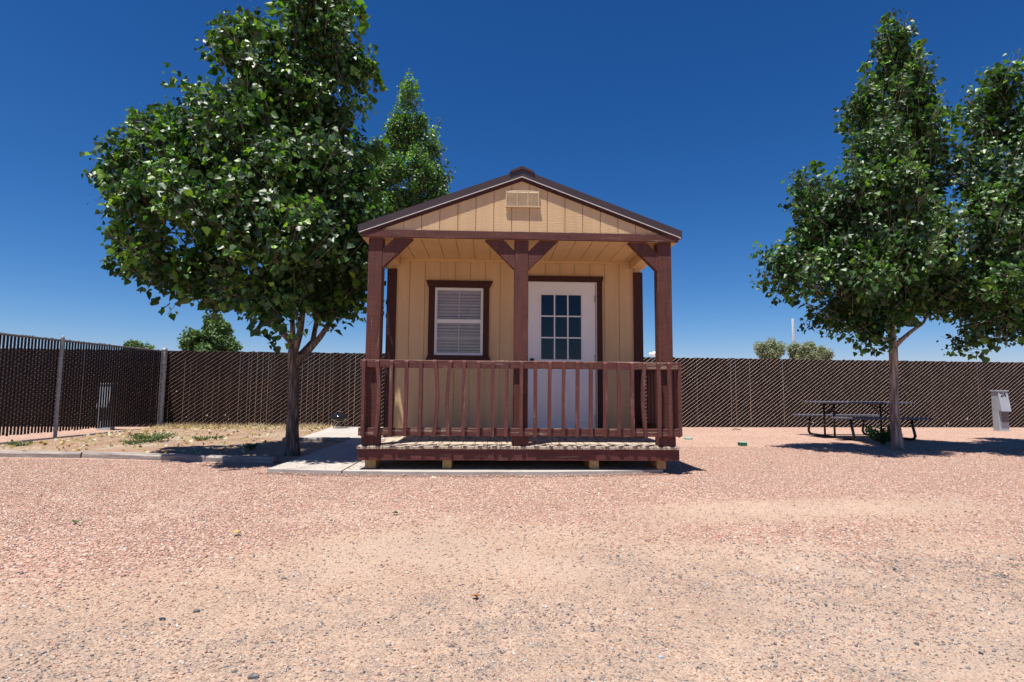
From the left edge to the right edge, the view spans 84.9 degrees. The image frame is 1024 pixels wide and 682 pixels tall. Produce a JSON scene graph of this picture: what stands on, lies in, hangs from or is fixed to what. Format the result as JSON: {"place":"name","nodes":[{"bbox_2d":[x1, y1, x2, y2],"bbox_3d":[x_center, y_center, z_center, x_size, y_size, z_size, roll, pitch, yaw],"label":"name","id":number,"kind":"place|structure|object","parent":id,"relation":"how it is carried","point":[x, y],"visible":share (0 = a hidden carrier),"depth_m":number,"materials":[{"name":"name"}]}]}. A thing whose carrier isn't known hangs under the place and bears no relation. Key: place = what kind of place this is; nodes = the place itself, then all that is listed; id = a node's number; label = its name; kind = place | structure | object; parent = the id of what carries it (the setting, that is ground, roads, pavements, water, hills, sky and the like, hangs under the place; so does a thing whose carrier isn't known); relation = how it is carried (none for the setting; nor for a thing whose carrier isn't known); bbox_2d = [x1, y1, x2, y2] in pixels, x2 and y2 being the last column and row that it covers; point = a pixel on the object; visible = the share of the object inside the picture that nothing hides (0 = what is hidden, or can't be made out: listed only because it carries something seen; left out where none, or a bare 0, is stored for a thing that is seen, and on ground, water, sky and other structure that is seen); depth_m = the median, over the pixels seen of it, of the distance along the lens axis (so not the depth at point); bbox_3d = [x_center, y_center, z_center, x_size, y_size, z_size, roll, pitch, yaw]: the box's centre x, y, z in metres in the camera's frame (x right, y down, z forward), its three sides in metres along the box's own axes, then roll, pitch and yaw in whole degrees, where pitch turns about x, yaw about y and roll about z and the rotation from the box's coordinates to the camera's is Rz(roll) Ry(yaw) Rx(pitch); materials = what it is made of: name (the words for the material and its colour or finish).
{"place":"outdoors","nodes":[
{"label":"outdoors","id":0,"kind":"place"},
{"bbox_2d":[149,421,334,429],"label":"dry grass","id":1,"kind":"structure","parent":0,"point":[219,425],"depth_m":13.09,"materials":[{"name":"plant"}]},
{"bbox_2d":[267,427,382,475],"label":"concrete path","id":2,"kind":"structure","parent":0,"point":[332,457],"depth_m":7.03,"materials":[{"name":"grey concrete"}]},
{"bbox_2d":[330,411,347,426],"bbox_3d":[-3.884,1.766,12.569,0.390,0.365,0.390,1,-5,-2],"label":"kettle grill","id":3,"kind":"object","parent":2,"relation":"on","point":[338,417],"visible":1,"depth_m":12.45,"materials":[{"name":"metal"}]},
{"bbox_2d":[0,378,1023,681],"bbox_3d":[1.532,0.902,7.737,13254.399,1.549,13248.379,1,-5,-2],"label":"ground","id":4,"kind":"structure","parent":0,"point":[784,438],"depth_m":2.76,"materials":[{"name":"beige gravel"}]},
{"bbox_2d":[0,451,82,457],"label":"landscape timber","id":5,"kind":"object","parent":4,"relation":"on","point":[44,454],"visible":0.85,"depth_m":7.63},
{"bbox_2d":[0,332,167,436],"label":"chain link fence","id":6,"kind":"object","parent":4,"relation":"on","point":[139,375],"visible":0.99,"depth_m":11.04,"materials":[{"name":"metal"}]},
{"bbox_2d":[96,383,117,429],"bbox_3d":[-8.943,1.464,12.339,0.310,1.070,0.280,1,-5,-2],"label":"utility pedestal","id":7,"kind":"object","parent":4,"relation":"on","point":[107,428],"visible":0.32,"depth_m":12.28,"materials":[{"name":"grey metal"}]},
{"bbox_2d":[123,339,155,350],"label":"broadleaf tree","id":8,"kind":"object","parent":4,"relation":"on","point":[132,343],"visible":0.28,"depth_m":44.95,"materials":[{"name":"green plant"}]},
{"bbox_2d":[0,426,341,462],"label":"dirt bed","id":9,"kind":"object","parent":4,"relation":"on","point":[276,447],"visible":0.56,"depth_m":9.03,"materials":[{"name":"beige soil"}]},
{"bbox_2d":[5,439,37,445],"bbox_3d":[-7.775,1.609,8.812,0.508,0.120,0.427,1,-5,-2],"label":"weed","id":10,"kind":"object","parent":9,"relation":"on","point":[16,443],"visible":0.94,"depth_m":8.78,"materials":[{"name":"green plant"}]},
{"bbox_2d":[119,438,149,444],"bbox_3d":[-6.157,1.639,9.115,0.349,0.112,0.415,-4,-6,39],"label":"weed","id":11,"kind":"object","parent":9,"relation":"on","point":[130,441],"visible":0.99,"depth_m":9.05,"materials":[{"name":"green plant"}]},
{"bbox_2d":[124,430,177,441],"bbox_3d":[-6.189,1.640,9.593,0.790,0.193,0.776,1,-5,-2],"label":"weed","id":12,"kind":"object","parent":9,"relation":"on","point":[140,436],"visible":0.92,"depth_m":9.56,"materials":[{"name":"green plant"}]},
{"bbox_2d":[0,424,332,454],"bbox_3d":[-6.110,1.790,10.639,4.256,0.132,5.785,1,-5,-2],"label":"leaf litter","id":13,"kind":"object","parent":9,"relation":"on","point":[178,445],"visible":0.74,"depth_m":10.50,"materials":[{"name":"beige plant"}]},
{"bbox_2d":[192,435,213,440],"bbox_3d":[-5.436,1.701,9.800,0.375,0.104,0.299,-3,-6,36],"label":"weed","id":14,"kind":"object","parent":9,"relation":"on","point":[201,437],"visible":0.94,"depth_m":9.77,"materials":[{"name":"green plant"}]},
{"bbox_2d":[79,0,389,455],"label":"cottonwood tree","id":15,"kind":"object","parent":9,"relation":"on","point":[274,160],"visible":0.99,"depth_m":7.31,"materials":[{"name":"green plant"}]},
{"bbox_2d":[244,443,258,449],"bbox_3d":[-4.001,1.614,8.557,0.193,0.124,0.262,1,-5,-2],"label":"weed","id":16,"kind":"object","parent":9,"relation":"on","point":[253,446],"visible":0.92,"depth_m":8.54,"materials":[{"name":"green plant"}]},
{"bbox_2d":[282,437,349,441],"bbox_3d":[-3.430,1.742,9.819,1.131,0.103,0.132,1,-5,-4],"label":"landscape timber","id":17,"kind":"object","parent":9,"relation":"on","point":[322,439],"visible":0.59,"depth_m":9.78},
{"bbox_2d":[82,451,278,463],"bbox_3d":[-4.454,1.555,7.467,2.824,0.096,0.141,0,-5,9],"label":"landscape timber","id":18,"kind":"object","parent":4,"relation":"on","point":[190,457],"visible":0.87,"depth_m":7.40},
{"bbox_2d":[176,312,242,364],"bbox_3d":[-21.283,0.418,39.523,4.270,5.091,2.707,-1,-5,20],"label":"broadleaf tree","id":19,"kind":"object","parent":4,"relation":"on","point":[213,335],"visible":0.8,"depth_m":39.20,"materials":[{"name":"green plant"}]},
{"bbox_2d":[247,673,258,679],"bbox_3d":[-0.869,1.129,1.882,0.038,0.019,0.026,1,-5,-2],"label":"stone","id":20,"kind":"object","parent":4,"relation":"on","point":[252,676],"visible":1,"depth_m":1.88,"materials":[{"name":"grey stone"}]},
{"bbox_2d":[358,68,456,268],"bbox_3d":[-3.066,-2.670,15.642,3.060,10.095,1.827,1,-5,-2],"label":"cottonwood tree","id":21,"kind":"object","parent":4,"relation":"on","point":[403,133],"visible":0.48,"depth_m":15.68,"materials":[{"name":"green plant"}]},
{"bbox_2d":[342,448,662,476],"bbox_3d":[-0.201,1.783,9.530,3.500,0.144,7.155,1,-5,-2],"label":"concrete pad","id":22,"kind":"object","parent":4,"relation":"on","point":[393,467],"visible":0.13,"depth_m":6.25,"materials":[{"name":"grey concrete"}]},
{"bbox_2d":[356,166,682,468],"bbox_3d":[-0.008,-0.056,8.952,3.672,3.418,5.523,1,-5,-2],"label":"cabin","id":23,"kind":"object","parent":22,"relation":"on","point":[514,319],"visible":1,"depth_m":6.53,"materials":[{"name":"beige wood"}]},
{"bbox_2d":[425,280,492,360],"bbox_3d":[-0.711,-0.270,7.550,0.900,1.085,0.115,1,-5,-2],"label":"window","id":24,"kind":"structure","parent":23,"relation":"in","point":[453,293],"depth_m":7.55,"materials":[{"name":"white plastic"}]},
{"bbox_2d":[528,275,603,436],"bbox_3d":[0.673,0.194,7.506,1.139,2.162,0.083,1,-5,-2],"label":"door","id":25,"kind":"structure","parent":23,"relation":"in","point":[561,309],"depth_m":7.55,"materials":[{"name":"white metal"}]},
{"bbox_2d":[0,348,1023,426],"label":"chain link fence","id":26,"kind":"object","parent":4,"relation":"on","point":[763,384],"visible":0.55,"depth_m":14.95,"materials":[{"name":"metal"}]},
{"bbox_2d":[738,441,746,445],"bbox_3d":[4.042,1.819,9.821,0.130,0.100,0.132,1,-5,-2],"label":"valve box","id":27,"kind":"object","parent":4,"relation":"on","point":[742,443],"visible":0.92,"depth_m":9.76,"materials":[{"name":"green plastic"}]},
{"bbox_2d":[753,336,788,358],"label":"shrub","id":28,"kind":"object","parent":4,"relation":"on","point":[769,349],"visible":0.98,"depth_m":42.91,"materials":[{"name":"green plant"}]},
{"bbox_2d":[791,319,795,359],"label":"utility pole","id":29,"kind":"object","parent":4,"relation":"on","point":[793,335],"visible":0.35,"depth_m":53.59,"materials":[{"name":"grey metal"}]},
{"bbox_2d":[784,340,804,359],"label":"shrub","id":30,"kind":"object","parent":4,"relation":"on","point":[792,349],"visible":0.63,"depth_m":44.10,"materials":[{"name":"green plant"}]},
{"bbox_2d":[793,340,835,359],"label":"shrub","id":31,"kind":"object","parent":4,"relation":"on","point":[810,350],"visible":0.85,"depth_m":41.99,"materials":[{"name":"green plant"}]},
{"bbox_2d":[794,401,930,440],"bbox_3d":[7.285,1.655,11.787,1.980,0.759,1.660,1,-5,-2],"label":"picnic table","id":32,"kind":"object","parent":4,"relation":"on","point":[863,417],"visible":0.87,"depth_m":11.57,"materials":[{"name":"black metal"}]},
{"bbox_2d":[749,7,982,449],"bbox_3d":[6.315,-1.998,9.640,4.331,7.836,2.582,4,-6,-33],"label":"cottonwood tree","id":33,"kind":"object","parent":4,"relation":"on","point":[884,200],"visible":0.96,"depth_m":9.07,"materials":[{"name":"green plant"}]},
{"bbox_2d":[865,425,902,444],"bbox_3d":[6.791,1.716,10.234,0.630,0.374,0.579,1,-5,-2],"label":"weed","id":34,"kind":"object","parent":4,"relation":"on","point":[882,437],"visible":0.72,"depth_m":10.19,"materials":[{"name":"green plant"}]},
{"bbox_2d":[928,49,1023,363],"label":"cottonwood tree","id":35,"kind":"object","parent":4,"relation":"on","point":[989,295],"visible":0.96,"depth_m":9.21,"materials":[{"name":"green plant"}]},
{"bbox_2d":[990,390,1010,430],"bbox_3d":[12.439,1.789,14.221,0.310,1.070,0.280,1,-5,-2],"label":"utility pedestal","id":36,"kind":"object","parent":4,"relation":"on","point":[1001,407],"visible":0.98,"depth_m":14.17,"materials":[{"name":"grey metal"}]},
{"bbox_2d":[0,0,1023,378],"label":"sky","id":37,"kind":"structure","parent":0,"point":[691,117],"materials":[{"name":"blue"}]}
]}

